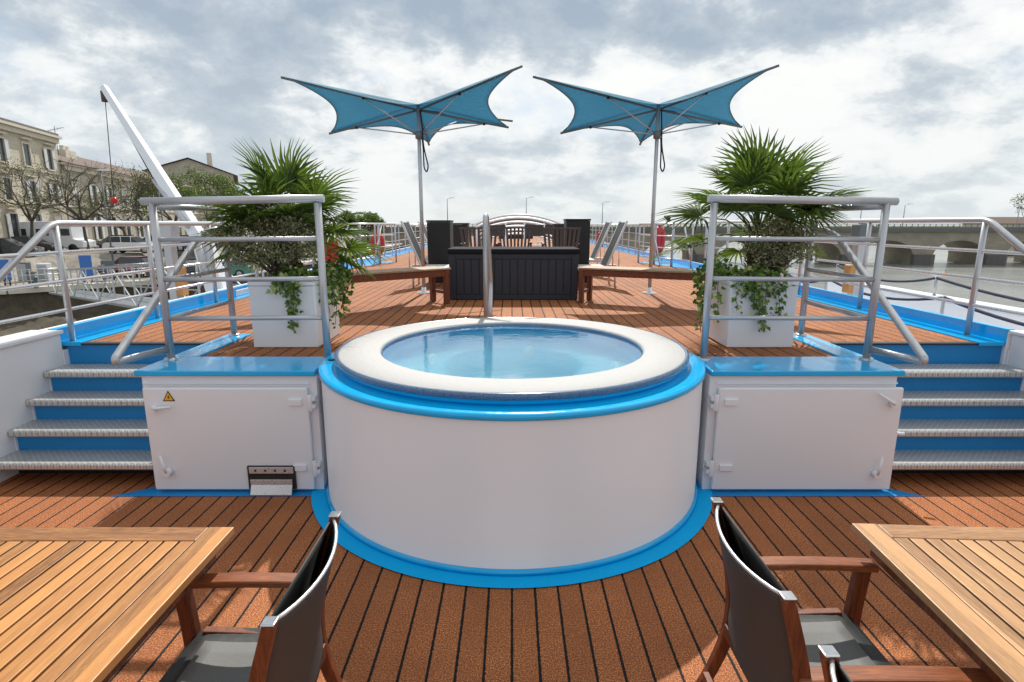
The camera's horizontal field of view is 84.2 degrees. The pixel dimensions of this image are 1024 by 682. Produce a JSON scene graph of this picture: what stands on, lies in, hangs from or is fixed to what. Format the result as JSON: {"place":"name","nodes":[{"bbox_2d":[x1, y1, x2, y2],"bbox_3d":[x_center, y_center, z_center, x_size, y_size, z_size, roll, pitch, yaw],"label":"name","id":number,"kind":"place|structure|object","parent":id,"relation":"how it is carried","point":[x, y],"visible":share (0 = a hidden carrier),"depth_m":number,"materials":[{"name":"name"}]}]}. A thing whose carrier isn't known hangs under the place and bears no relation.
{"place":"outdoors","nodes":[
{"label":"outdoors","id":0,"kind":"place"},
{"bbox_2d":[0,241,398,286],"bbox_3d":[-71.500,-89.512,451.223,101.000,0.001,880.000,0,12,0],"label":"quay","id":1,"kind":"structure","parent":0,"point":[145,277],"depth_m":40.62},
{"bbox_2d":[0,259,11,285],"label":"banner","id":2,"kind":"object","parent":1,"relation":"on","point":[3,262],"visible":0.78,"depth_m":35.67,"materials":[{"name":"blue fabric"}]},
{"bbox_2d":[16,262,31,281],"bbox_3d":[-32.964,-4.665,38.306,0.700,1.300,0.415,0,12,0],"label":"service cabinet","id":3,"kind":"object","parent":1,"relation":"on","point":[22,265],"visible":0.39,"depth_m":38.11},
{"bbox_2d":[0,267,68,286],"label":"quay fence","id":4,"kind":"object","parent":1,"relation":"on","point":[30,280],"visible":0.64,"depth_m":35.47,"materials":[{"name":"metal"}]},
{"bbox_2d":[36,263,52,281],"bbox_3d":[-30.759,-4.460,37.315,0.700,1.300,0.415,0,12,0],"label":"service cabinet","id":5,"kind":"object","parent":1,"relation":"on","point":[40,267],"visible":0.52,"depth_m":37.11,"materials":[{"name":"metal"}]},
{"bbox_2d":[78,255,92,281],"bbox_3d":[-28.328,-4.799,37.722,0.800,1.800,0.080,0,12,0],"label":"banner","id":6,"kind":"object","parent":1,"relation":"on","point":[85,261],"visible":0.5,"depth_m":37.61,"materials":[{"name":"blue fabric"}]},
{"bbox_2d":[97,169,115,277],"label":"lamp mast","id":7,"kind":"object","parent":1,"relation":"on","point":[100,170],"visible":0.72,"depth_m":40.45,"materials":[{"name":"metal"}]},
{"bbox_2d":[100,261,114,279],"bbox_3d":[-27.958,-4.886,39.253,0.900,1.350,0.080,0,12,0],"label":"notice board","id":8,"kind":"object","parent":1,"relation":"on","point":[107,263],"visible":0.41,"depth_m":39.13,"materials":[{"name":"metal"}]},
{"bbox_2d":[94,263,155,278],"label":"quay fence","id":9,"kind":"object","parent":1,"relation":"on","point":[141,268],"visible":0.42,"depth_m":40.39,"materials":[{"name":"metal"}]},
{"bbox_2d":[96,256,154,276],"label":"parked car","id":10,"kind":"object","parent":1,"relation":"on","point":[127,260],"visible":0.3,"depth_m":41.40,"materials":[{"name":"paint"}]},
{"bbox_2d":[45,260,263,308],"bbox_3d":[-16.193,-2.334,22.875,1.470,3.170,28.160,-11,16,-43],"label":"gangway","id":11,"kind":"object","parent":1,"relation":"on","point":[98,296],"visible":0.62,"depth_m":21.52,"materials":[{"name":"metal"}]},
{"bbox_2d":[145,257,199,278],"bbox_3d":[-23.492,-5.153,40.230,4.188,1.475,1.824,0,12,0],"label":"parked car","id":12,"kind":"object","parent":1,"relation":"on","point":[190,269],"visible":0.12,"depth_m":39.42,"materials":[{"name":"paint"}]},
{"bbox_2d":[0,243,402,294],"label":"quay kerb","id":13,"kind":"structure","parent":1,"relation":"on","point":[31,290],"depth_m":36.14,"materials":[{"name":"concrete"}]},
{"bbox_2d":[200,259,260,276],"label":"parked car","id":14,"kind":"object","parent":1,"relation":"on","point":[238,270],"visible":0.27,"depth_m":40.42,"materials":[{"name":"paint"}]},
{"bbox_2d":[331,209,358,242],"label":"plane tree","id":15,"kind":"object","parent":1,"relation":"on","point":[349,219],"visible":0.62,"depth_m":74.17,"materials":[{"name":"green plant"}]},
{"bbox_2d":[0,243,403,336],"bbox_3d":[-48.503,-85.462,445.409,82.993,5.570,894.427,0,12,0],"label":"rubble bank","id":16,"kind":"structure","parent":0,"point":[17,305],"depth_m":35.14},
{"bbox_2d":[0,225,473,281],"bbox_3d":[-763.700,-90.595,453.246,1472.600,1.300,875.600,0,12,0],"label":"street","id":17,"kind":"structure","parent":0,"point":[71,260],"depth_m":46.85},
{"bbox_2d":[0,238,44,256],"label":"parked car","id":18,"kind":"object","parent":17,"relation":"on","point":[9,245],"visible":0.52,"depth_m":43.41,"materials":[{"name":"paint"}]},
{"bbox_2d":[0,117,67,250],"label":"town house","id":19,"kind":"structure","parent":17,"relation":"on","point":[20,141],"depth_m":51.71,"materials":[{"name":"stone"}]},
{"bbox_2d":[0,131,10,163],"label":"window","id":20,"kind":"structure","parent":19,"relation":"in","point":[4,147],"depth_m":48.76,"materials":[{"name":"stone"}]},
{"bbox_2d":[0,171,17,205],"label":"window","id":21,"kind":"structure","parent":19,"relation":"in","point":[8,180],"depth_m":48.95,"materials":[{"name":"stone"}]},
{"bbox_2d":[4,207,21,237],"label":"window","id":22,"kind":"structure","parent":19,"relation":"in","point":[13,221],"depth_m":49.61,"materials":[{"name":"stone"}]},
{"bbox_2d":[18,137,35,167],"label":"window","id":23,"kind":"structure","parent":19,"relation":"in","point":[25,147],"depth_m":51.99,"materials":[{"name":"stone"}]},
{"bbox_2d":[25,175,41,205],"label":"window","id":24,"kind":"structure","parent":19,"relation":"in","point":[33,181],"depth_m":52.71,"materials":[{"name":"stone"}]},
{"bbox_2d":[42,142,56,171],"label":"window","id":25,"kind":"structure","parent":19,"relation":"in","point":[49,154],"depth_m":55.82,"materials":[{"name":"stone"}]},
{"bbox_2d":[47,178,62,207],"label":"window","id":26,"kind":"structure","parent":19,"relation":"in","point":[50,185],"depth_m":56.39,"materials":[{"name":"glass"}]},
{"bbox_2d":[9,236,63,251],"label":"parked car","id":27,"kind":"object","parent":17,"relation":"on","point":[47,246],"visible":0.32,"depth_m":49.29,"materials":[{"name":"paint"}]},
{"bbox_2d":[0,152,107,238],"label":"plane tree","id":28,"kind":"object","parent":17,"relation":"on","point":[35,213],"visible":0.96,"depth_m":44.89,"materials":[{"name":"brown plant"}]},
{"bbox_2d":[20,221,95,249],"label":"camper van","id":29,"kind":"object","parent":17,"relation":"on","point":[72,238],"visible":0.41,"depth_m":50.97,"materials":[{"name":"white paint"}]},
{"bbox_2d":[13,151,161,248],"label":"plane tree","id":30,"kind":"object","parent":17,"relation":"on","point":[79,218],"visible":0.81,"depth_m":50.01,"materials":[{"name":"brown plant"}]},
{"bbox_2d":[70,190,147,234],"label":"plane tree","id":31,"kind":"object","parent":17,"relation":"on","point":[122,228],"visible":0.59,"depth_m":58.12,"materials":[{"name":"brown plant"}]},
{"bbox_2d":[91,235,132,248],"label":"parked car","id":32,"kind":"object","parent":17,"relation":"on","point":[100,243],"visible":0.2,"depth_m":54.94,"materials":[{"name":"paint"}]},
{"bbox_2d":[49,126,208,240],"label":"terraced house","id":33,"kind":"structure","parent":17,"relation":"on","point":[76,164],"depth_m":66.75,"materials":[{"name":"grey stone"}]},
{"bbox_2d":[70,177,81,206],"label":"window","id":34,"kind":"structure","parent":33,"relation":"in","point":[76,183],"depth_m":60.45,"materials":[{"name":"glass"}]},
{"bbox_2d":[88,180,100,206],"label":"window","id":35,"kind":"structure","parent":33,"relation":"in","point":[93,187],"depth_m":64.54,"materials":[{"name":"glass"}]},
{"bbox_2d":[94,212,105,240],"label":"window","id":36,"kind":"structure","parent":33,"relation":"in","point":[100,232],"depth_m":65.45,"materials":[{"name":"glass"}]},
{"bbox_2d":[109,213,119,234],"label":"window","id":37,"kind":"structure","parent":33,"relation":"in","point":[115,230],"depth_m":69.58,"materials":[{"name":"glass"}]},
{"bbox_2d":[102,236,162,253],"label":"parked car","id":38,"kind":"object","parent":17,"relation":"on","point":[122,241],"visible":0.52,"depth_m":49.06,"materials":[{"name":"paint"}]},
{"bbox_2d":[97,161,185,220],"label":"plane tree","id":39,"kind":"object","parent":17,"relation":"on","point":[142,178],"visible":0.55,"depth_m":55.25,"materials":[{"name":"brown plant"}]},
{"bbox_2d":[124,169,209,234],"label":"plane tree","id":40,"kind":"object","parent":17,"relation":"on","point":[190,191],"visible":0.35,"depth_m":60.30,"materials":[{"name":"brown plant"}]},
{"bbox_2d":[143,153,238,226],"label":"gabled building","id":41,"kind":"structure","parent":17,"relation":"on","point":[176,166],"depth_m":108.64,"materials":[{"name":"grey stone"}]},
{"bbox_2d":[184,165,247,220],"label":"plane tree","id":42,"kind":"object","parent":17,"relation":"on","point":[220,185],"visible":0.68,"depth_m":67.20,"materials":[{"name":"green plant"}]},
{"bbox_2d":[355,211,386,241],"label":"plane tree","id":43,"kind":"object","parent":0,"point":[370,218],"visible":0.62,"depth_m":78.22,"materials":[{"name":"green plant"}]},
{"bbox_2d":[0,0,1023,224],"label":"sky","id":44,"kind":"structure","parent":0,"point":[921,102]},
{"bbox_2d":[40,244,1012,363],"bbox_3d":[0.200,0.067,20.949,10.800,6.873,51.000,0,12,0],"label":"ship hull","id":45,"kind":"object","parent":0,"point":[1005,348],"visible":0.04,"depth_m":4.83,"materials":[{"name":"white paint"}]},
{"bbox_2d":[159,220,188,299],"bbox_3d":[-4.120,-0.771,6.953,0.200,1.390,0.180,0,12,0],"label":"mooring post","id":46,"kind":"object","parent":45,"relation":"on","point":[171,256],"visible":0.49,"depth_m":6.87,"materials":[{"name":"metal"}]},
{"bbox_2d":[100,84,248,294],"bbox_3d":[-5.209,-2.002,8.405,3.317,3.812,0.565,7,13,29],"label":"davit crane","id":47,"kind":"object","parent":45,"relation":"on","point":[163,183],"visible":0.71,"depth_m":8.23,"materials":[{"name":"white paint"}]},
{"bbox_2d":[370,230,384,254],"bbox_3d":[-3.801,-2.758,16.010,0.431,0.760,0.200,-11,16,-42],"label":"life ring","id":48,"kind":"object","parent":45,"relation":"attached to","point":[382,242],"visible":0.4,"depth_m":15.96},
{"bbox_2d":[0,473,1023,681],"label":"deck","id":49,"kind":"structure","parent":45,"relation":"on","point":[660,620],"depth_m":2.89,"materials":[{"name":"wood"}]},
{"bbox_2d":[0,330,63,457],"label":"side bulwark","id":50,"kind":"object","parent":49,"relation":"on","point":[28,358],"visible":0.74,"depth_m":4.35,"materials":[{"name":"white paint"}]},
{"bbox_2d":[0,342,206,482],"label":"deck stairs","id":51,"kind":"structure","parent":49,"relation":"on","point":[89,412],"depth_m":4.36,"materials":[{"name":"metal"}]},
{"bbox_2d":[0,527,233,681],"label":"dining table","id":52,"kind":"object","parent":49,"relation":"on","point":[87,604],"visible":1,"depth_m":1.74,"materials":[{"name":"brown wood"}]},
{"bbox_2d":[134,334,327,494],"bbox_3d":[-1.940,0.504,4.519,1.220,0.880,1.394,0,12,0],"label":"deck locker","id":53,"kind":"object","parent":49,"relation":"on","point":[255,425],"visible":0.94,"depth_m":3.90,"materials":[{"name":"metal"}]},
{"bbox_2d":[111,195,330,364],"bbox_3d":[-1.955,-0.485,4.278,1.320,1.178,1.425,0,12,0],"label":"locker guard rail","id":54,"kind":"object","parent":53,"relation":"on","point":[154,204],"visible":0.85,"depth_m":4.01,"materials":[{"name":"metal"}]},
{"bbox_2d":[159,511,342,681],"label":"armchair","id":55,"kind":"object","parent":49,"relation":"on","point":[287,641],"visible":0.91,"depth_m":1.83,"materials":[{"name":"fabric"}]},
{"bbox_2d":[318,317,705,575],"bbox_3d":[0.000,0.506,4.244,2.716,0.988,2.703,0,12,0],"label":"hot tub","id":56,"kind":"object","parent":49,"relation":"on","point":[511,446],"visible":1,"depth_m":3.11,"materials":[{"name":"white paint"}]},
{"bbox_2d":[311,482,712,587],"bbox_3d":[0.000,1.147,3.546,2.882,0.001,1.270,0,12,0],"label":"floor ring","id":57,"kind":"object","parent":49,"relation":"on","point":[689,529],"visible":0.67,"depth_m":3.14,"materials":[{"name":"blue paint"}]},
{"bbox_2d":[114,487,921,495],"bbox_3d":[0.040,1.059,3.988,5.640,0.001,0.140,0,12,0],"label":"floor strip","id":58,"kind":"object","parent":49,"relation":"on","point":[153,491],"visible":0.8,"depth_m":3.96,"materials":[{"name":"blue paint"}]},
{"bbox_2d":[696,334,904,489],"bbox_3d":[2.037,0.504,4.521,1.384,0.880,1.391,0,12,0],"label":"deck locker","id":59,"kind":"object","parent":49,"relation":"on","point":[799,423],"visible":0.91,"depth_m":3.90,"materials":[{"name":"metal"}]},
{"bbox_2d":[698,195,928,364],"bbox_3d":[2.032,-0.485,4.278,1.365,1.178,1.425,0,12,0],"label":"locker guard rail","id":60,"kind":"object","parent":59,"relation":"on","point":[883,204],"visible":0.89,"depth_m":4.01,"materials":[{"name":"metal"}]},
{"bbox_2d":[817,645,852,681],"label":"armchair","id":61,"kind":"object","parent":49,"relation":"on","point":[833,670],"visible":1,"depth_m":1.30,"materials":[{"name":"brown wood"}]},
{"bbox_2d":[696,497,993,681],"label":"armchair","id":62,"kind":"object","parent":49,"relation":"on","point":[769,631],"visible":0.97,"depth_m":1.80,"materials":[{"name":"fabric"}]},
{"bbox_2d":[830,342,1023,472],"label":"deck stairs","id":63,"kind":"structure","parent":49,"relation":"on","point":[962,408],"depth_m":4.43,"materials":[{"name":"metal"}]},
{"bbox_2d":[851,523,1023,681],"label":"dining table","id":64,"kind":"object","parent":49,"relation":"on","point":[962,587],"visible":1,"depth_m":1.80,"materials":[{"name":"brown wood"}]},
{"bbox_2d":[1008,330,1023,390],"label":"side bulwark","id":65,"kind":"object","parent":49,"relation":"on","point":[1016,356],"visible":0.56,"depth_m":4.65,"materials":[{"name":"white paint"}]},
{"bbox_2d":[89,236,969,356],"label":"deck","id":66,"kind":"structure","parent":45,"relation":"on","point":[668,309],"depth_m":6.19,"materials":[{"name":"wood"}]},
{"bbox_2d":[247,275,339,346],"bbox_3d":[-1.820,-0.274,4.804,0.528,0.544,0.608,0,12,0],"label":"planter box","id":67,"kind":"object","parent":66,"relation":"on","point":[272,333],"visible":0.52,"depth_m":4.53,"materials":[{"name":"white paint"}]},
{"bbox_2d":[201,192,333,276],"bbox_3d":[-1.883,-0.831,4.448,0.910,0.676,0.722,0,12,0],"label":"shrub","id":68,"kind":"object","parent":67,"relation":"in","point":[278,255],"visible":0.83,"depth_m":4.36,"materials":[{"name":"green plant"}]},
{"bbox_2d":[192,136,395,282],"bbox_3d":[-1.848,-1.058,4.732,1.622,1.246,1.584,0,12,0],"label":"fan palm","id":69,"kind":"object","parent":67,"relation":"in","point":[293,177],"visible":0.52,"depth_m":4.53,"materials":[{"name":"green plant"}]},
{"bbox_2d":[265,258,358,333],"bbox_3d":[-1.587,-0.387,4.669,0.443,0.601,0.780,7,14,30],"label":"ivy plant","id":70,"kind":"object","parent":67,"relation":"in","point":[339,272],"visible":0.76,"depth_m":4.57,"materials":[{"name":"green plant"}]},
{"bbox_2d":[347,266,450,303],"bbox_3d":[-1.514,-0.606,6.655,1.693,0.443,0.382,-10,15,-40],"label":"bench","id":71,"kind":"object","parent":66,"relation":"on","point":[431,273],"visible":0.51,"depth_m":6.76,"materials":[{"name":"brown wood"}]},
{"bbox_2d":[281,65,522,293],"bbox_3d":[-1.421,-2.200,8.176,3.118,2.956,1.433,0,12,0],"label":"parasol","id":72,"kind":"object","parent":66,"relation":"on","point":[427,121],"visible":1,"depth_m":7.72,"materials":[{"name":"fabric"}]},
{"bbox_2d":[400,221,448,287],"bbox_3d":[-1.045,-1.387,9.006,1.312,1.020,0.605,0,12,0],"label":"sun lounger","id":73,"kind":"object","parent":66,"relation":"on","point":[411,237],"visible":0.48,"depth_m":8.92,"materials":[{"name":"metal"}]},
{"bbox_2d":[426,220,453,282],"bbox_3d":[-1.222,-1.546,9.739,0.405,1.035,0.520,0,12,0],"label":"tall cabinet","id":74,"kind":"object","parent":66,"relation":"on","point":[439,238],"visible":0.81,"depth_m":9.47,"materials":[{"name":"black"}]},
{"bbox_2d":[453,223,469,246],"bbox_3d":[-1.144,-2.135,12.681,0.377,0.994,0.520,0,12,0],"label":"tall cabinet","id":75,"kind":"object","parent":66,"relation":"on","point":[457,241],"visible":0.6,"depth_m":12.39,"materials":[{"name":"black"}]},
{"bbox_2d":[459,227,497,246],"bbox_3d":[-0.525,-1.390,9.263,0.600,0.921,0.575,0,12,0],"label":"wicker chair","id":76,"kind":"object","parent":66,"relation":"on","point":[463,244],"visible":0.33,"depth_m":8.95,"materials":[{"name":"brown wood"}]},
{"bbox_2d":[483,213,492,316],"bbox_3d":[-0.234,-0.728,5.690,0.120,1.083,0.560,1,12,5],"label":"grab rail","id":77,"kind":"object","parent":66,"relation":"on","point":[487,286],"visible":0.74,"depth_m":5.51,"materials":[{"name":"metal"}]},
{"bbox_2d":[490,223,505,246],"bbox_3d":[-0.398,-2.369,13.831,0.516,1.009,0.475,0,12,0],"label":"folding chair","id":78,"kind":"object","parent":66,"relation":"on","point":[500,231],"visible":0.26,"depth_m":13.94,"materials":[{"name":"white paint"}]},
{"bbox_2d":[447,247,579,299],"bbox_3d":[0.022,-0.933,7.698,1.715,0.660,0.745,0,12,0],"label":"storage box","id":79,"kind":"object","parent":66,"relation":"on","point":[534,273],"visible":0.91,"depth_m":7.37,"materials":[{"name":"black plastic"}]},
{"bbox_2d":[497,227,531,246],"bbox_3d":[0.047,-1.510,9.846,0.600,0.921,0.575,0,12,0],"label":"wicker chair","id":80,"kind":"object","parent":66,"relation":"on","point":[514,228],"visible":0.35,"depth_m":10.02,"materials":[{"name":"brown wood"}]},
{"bbox_2d":[476,214,560,246],"bbox_3d":[0.191,-5.538,28.451,2.515,1.263,24.035,0,12,0],"label":"arched canopy","id":81,"kind":"object","parent":66,"relation":"on","point":[514,220],"visible":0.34,"depth_m":17.09,"materials":[{"name":"metal"}]},
{"bbox_2d":[47,240,1014,345],"bbox_3d":[0.160,-4.223,24.975,8.040,0.145,41.375,0,12,0],"label":"deck margin","id":82,"kind":"object","parent":66,"relation":"on","point":[984,334],"visible":0.4,"depth_m":5.66,"materials":[{"name":"blue paint"}]},
{"bbox_2d":[0,220,332,340],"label":"railing","id":83,"kind":"object","parent":82,"relation":"on","point":[26,249],"visible":0.62,"depth_m":4.83,"materials":[{"name":"metal"}]},
{"bbox_2d":[324,241,338,262],"bbox_3d":[-3.601,-1.793,11.107,0.431,0.760,0.200,-11,16,-42],"label":"life ring","id":84,"kind":"object","parent":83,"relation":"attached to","point":[329,257],"visible":0.26,"depth_m":11.09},
{"bbox_2d":[338,223,396,265],"bbox_3d":[-3.459,-2.353,13.759,0.922,1.007,3.100,0,12,0],"label":"gate railing","id":85,"kind":"object","parent":82,"relation":"on","point":[378,242],"visible":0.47,"depth_m":13.86,"materials":[{"name":"metal"}]},
{"bbox_2d":[374,224,426,258],"bbox_3d":[-3.800,-5.605,29.476,0.048,0.966,28.080,0,12,0],"label":"railing","id":86,"kind":"object","parent":82,"relation":"on","point":[392,241],"visible":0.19,"depth_m":18.14,"materials":[{"name":"metal"}]},
{"bbox_2d":[590,224,663,260],"bbox_3d":[3.980,-5.524,29.084,0.048,0.966,28.880,0,12,0],"label":"railing","id":87,"kind":"object","parent":82,"relation":"on","point":[629,232],"visible":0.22,"depth_m":19.30,"materials":[{"name":"metal"}]},
{"bbox_2d":[637,223,693,268],"bbox_3d":[3.689,-2.344,13.710,0.922,1.007,2.800,0,12,0],"label":"gate railing","id":88,"kind":"object","parent":82,"relation":"on","point":[655,249],"visible":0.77,"depth_m":13.50,"materials":[{"name":"metal"}]},
{"bbox_2d":[653,225,664,254],"bbox_3d":[3.799,-2.616,14.669,0.431,0.760,0.200,-11,16,-42],"label":"life ring","id":89,"kind":"object","parent":88,"relation":"attached to","point":[660,240],"visible":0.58,"depth_m":14.59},
{"bbox_2d":[703,217,1023,334],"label":"railing","id":90,"kind":"object","parent":82,"relation":"on","point":[1009,237],"visible":0.59,"depth_m":5.22,"materials":[{"name":"metal"}]},
{"bbox_2d":[524,223,544,246],"bbox_3d":[0.547,-2.369,13.831,0.516,1.009,0.475,0,12,0],"label":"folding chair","id":91,"kind":"object","parent":66,"relation":"on","point":[536,230],"visible":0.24,"depth_m":13.94,"materials":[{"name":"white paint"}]},
{"bbox_2d":[552,224,563,246],"bbox_3d":[1.070,-2.128,12.682,0.317,0.980,0.520,0,12,0],"label":"chair","id":92,"kind":"object","parent":66,"relation":"on","point":[558,225],"visible":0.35,"depth_m":12.39,"materials":[{"name":"black wood"}]},
{"bbox_2d":[541,227,580,247],"bbox_3d":[0.782,-1.390,9.263,0.600,0.921,0.575,0,12,0],"label":"wicker chair","id":93,"kind":"object","parent":66,"relation":"on","point":[576,244],"visible":0.34,"depth_m":8.95,"materials":[{"name":"wicker"}]},
{"bbox_2d":[563,219,590,282],"bbox_3d":[1.102,-1.557,9.736,0.416,1.057,0.520,0,12,0],"label":"tall cabinet","id":94,"kind":"object","parent":66,"relation":"on","point":[584,239],"visible":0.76,"depth_m":9.45,"materials":[{"name":"black wood"}]},
{"bbox_2d":[589,221,611,263],"bbox_3d":[1.199,-1.772,10.866,1.312,1.020,0.605,0,12,0],"label":"sun lounger","id":95,"kind":"object","parent":66,"relation":"on","point":[599,243],"visible":0.52,"depth_m":10.75,"materials":[{"name":"metal"}]},
{"bbox_2d":[578,221,627,287],"bbox_3d":[1.110,-1.387,9.006,1.312,1.020,0.605,0,12,0],"label":"sun lounger","id":96,"kind":"object","parent":66,"relation":"on","point":[608,256],"visible":0.39,"depth_m":8.96,"materials":[{"name":"metal"}]},
{"bbox_2d":[533,64,778,293],"bbox_3d":[1.824,-2.194,8.147,3.118,2.956,1.433,0,12,0],"label":"parasol","id":97,"kind":"object","parent":66,"relation":"on","point":[642,120],"visible":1,"depth_m":7.69,"materials":[{"name":"fabric"}]},
{"bbox_2d":[577,266,781,302],"bbox_3d":[1.925,-0.628,6.764,2.308,0.443,0.382,6,13,27],"label":"bench","id":98,"kind":"object","parent":66,"relation":"on","point":[589,272],"visible":0.59,"depth_m":6.87,"materials":[{"name":"brown wood"}]},
{"bbox_2d":[709,274,799,346],"bbox_3d":[1.995,-0.274,4.804,0.538,0.544,0.608,0,12,0],"label":"planter box","id":99,"kind":"object","parent":66,"relation":"on","point":[736,333],"visible":0.51,"depth_m":4.54,"materials":[{"name":"white paint"}]},
{"bbox_2d":[690,258,795,332],"bbox_3d":[1.843,-0.356,4.630,0.833,0.633,0.484,9,15,37],"label":"ivy plant","id":100,"kind":"object","parent":99,"relation":"in","point":[749,270],"visible":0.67,"depth_m":4.47,"materials":[{"name":"green plant"}]},
{"bbox_2d":[645,125,871,275],"bbox_3d":[1.990,-1.153,4.694,1.728,1.272,1.566,0,12,0],"label":"fan palm","id":101,"kind":"object","parent":99,"relation":"in","point":[759,169],"visible":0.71,"depth_m":4.48,"materials":[{"name":"green plant"}]},
{"bbox_2d":[735,213,825,271],"bbox_3d":[2.141,-0.790,4.496,0.703,0.575,0.572,0,12,0],"label":"shrub","id":102,"kind":"object","parent":99,"relation":"in","point":[776,258],"visible":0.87,"depth_m":4.41,"materials":[{"name":"green plant"}]},
{"bbox_2d":[842,223,872,295],"bbox_3d":[4.380,-0.832,7.245,0.220,1.390,0.180,0,12,0],"label":"mooring post","id":103,"kind":"object","parent":45,"relation":"on","point":[859,229],"visible":0.38,"depth_m":7.16,"materials":[{"name":"metal"}]},
{"bbox_2d":[785,264,1023,329],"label":"bulwark","id":104,"kind":"object","parent":45,"relation":"on","point":[1007,320],"visible":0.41,"depth_m":6.60,"materials":[{"name":"white paint"}]},
{"bbox_2d":[470,225,961,226],"bbox_3d":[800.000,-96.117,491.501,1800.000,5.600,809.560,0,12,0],"label":"bank","id":105,"kind":"structure","parent":0,"point":[795,226],"depth_m":676.13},
{"bbox_2d":[962,217,1023,254],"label":"riverside house","id":106,"kind":"structure","parent":105,"relation":"on","point":[1005,221],"depth_m":148.59,"materials":[{"name":"stone"}]},
{"bbox_2d":[1006,193,1023,214],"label":"plane tree","id":107,"kind":"object","parent":105,"relation":"on","point":[1017,207],"visible":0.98,"depth_m":198.64,"materials":[{"name":"grey plant"}]},
{"bbox_2d":[598,225,1023,307],"bbox_3d":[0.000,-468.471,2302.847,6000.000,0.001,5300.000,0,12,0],"label":"river","id":108,"kind":"structure","parent":0,"point":[1011,270],"depth_m":93.90,"materials":[{"name":"liquid"}]},
{"bbox_2d":[267,224,1023,265],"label":"stone bridge","id":109,"kind":"structure","parent":108,"relation":"in","point":[958,237],"depth_m":115.17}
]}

